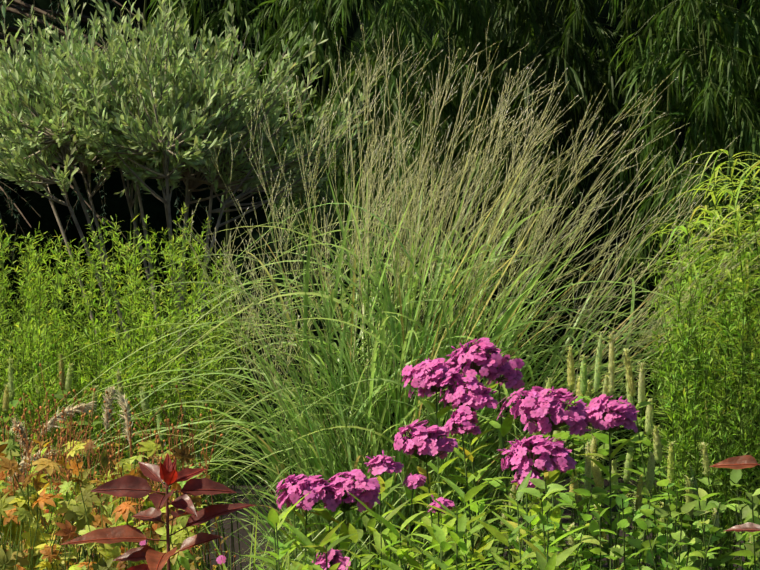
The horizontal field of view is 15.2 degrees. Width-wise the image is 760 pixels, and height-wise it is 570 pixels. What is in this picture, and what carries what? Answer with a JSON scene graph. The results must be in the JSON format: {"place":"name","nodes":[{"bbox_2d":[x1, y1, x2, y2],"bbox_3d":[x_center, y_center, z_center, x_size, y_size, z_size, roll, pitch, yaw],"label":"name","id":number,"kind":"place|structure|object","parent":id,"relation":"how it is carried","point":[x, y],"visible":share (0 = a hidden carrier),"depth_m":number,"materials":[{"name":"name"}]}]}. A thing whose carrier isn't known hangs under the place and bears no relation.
{"place":"outdoors","nodes":[
{"label":"outdoors","id":0,"kind":"place"},
{"bbox_2d":[0,0,292,266],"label":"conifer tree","id":1,"kind":"object","parent":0,"point":[23,8],"visible":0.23,"depth_m":16.78,"materials":[{"name":"green plant"}]},
{"bbox_2d":[13,475,758,569],"bbox_3d":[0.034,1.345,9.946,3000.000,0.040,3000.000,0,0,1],"label":"ground","id":2,"kind":"structure","parent":0,"point":[245,549],"depth_m":15.78,"materials":[{"name":"soil"}]},
{"bbox_2d":[0,204,274,569],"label":"aster","id":3,"kind":"object","parent":2,"relation":"on","point":[44,340],"visible":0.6,"depth_m":9.95,"materials":[{"name":"green plant"}]},
{"bbox_2d":[61,454,255,569],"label":"amaranth","id":4,"kind":"object","parent":2,"relation":"on","point":[136,486],"visible":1,"depth_m":5.56,"materials":[{"name":"red plant"}]},
{"bbox_2d":[0,354,317,566],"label":"flower spikes","id":5,"kind":"object","parent":2,"relation":"on","point":[7,404],"visible":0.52,"depth_m":9.07,"materials":[{"name":"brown plant"}]},
{"bbox_2d":[0,0,373,568],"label":"shrub","id":6,"kind":"object","parent":2,"relation":"on","point":[141,104],"visible":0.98,"depth_m":12.31,"materials":[{"name":"green plant"}]},
{"bbox_2d":[0,363,497,569],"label":"mixed perennials","id":7,"kind":"object","parent":2,"relation":"on","point":[32,521],"visible":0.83,"depth_m":6.20,"materials":[{"name":"green plant"}]},
{"bbox_2d":[0,0,759,485],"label":"bamboo","id":8,"kind":"object","parent":2,"relation":"on","point":[114,206],"visible":0.08,"depth_m":19.50,"materials":[{"name":"green plant"}]},
{"bbox_2d":[2,13,759,569],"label":"switch grass","id":9,"kind":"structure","parent":2,"relation":"on","point":[328,451],"depth_m":8.41,"materials":[{"name":"green plant"}]},
{"bbox_2d":[236,337,638,569],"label":"phlox","id":10,"kind":"object","parent":2,"relation":"on","point":[467,395],"visible":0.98,"depth_m":6.81,"materials":[{"name":"purple plant"}]},
{"bbox_2d":[131,0,759,515],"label":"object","id":11,"kind":"object","parent":2,"relation":"on","point":[725,114],"visible":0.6,"depth_m":15.40,"materials":[{"name":"green plant"}]},
{"bbox_2d":[475,331,759,569],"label":"flower spikes","id":12,"kind":"object","parent":2,"relation":"on","point":[589,469],"visible":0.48,"depth_m":7.49,"materials":[{"name":"green plant"}]},
{"bbox_2d":[517,469,759,569],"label":"agastache shoots","id":13,"kind":"object","parent":2,"relation":"on","point":[685,560],"visible":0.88,"depth_m":6.63,"materials":[{"name":"green plant"}]},
{"bbox_2d":[574,180,759,569],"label":"aster","id":14,"kind":"object","parent":2,"relation":"on","point":[683,417],"visible":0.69,"depth_m":8.08,"materials":[{"name":"green plant"}]},
{"bbox_2d":[633,149,759,568],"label":"willow leaf sunflower","id":15,"kind":"object","parent":2,"relation":"on","point":[716,215],"visible":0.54,"depth_m":8.51,"materials":[{"name":"green plant"}]},
{"bbox_2d":[709,455,759,531],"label":"amaranth","id":16,"kind":"object","parent":2,"relation":"on","point":[743,461],"visible":1,"depth_m":5.95,"materials":[{"name":"red plant"}]}
]}

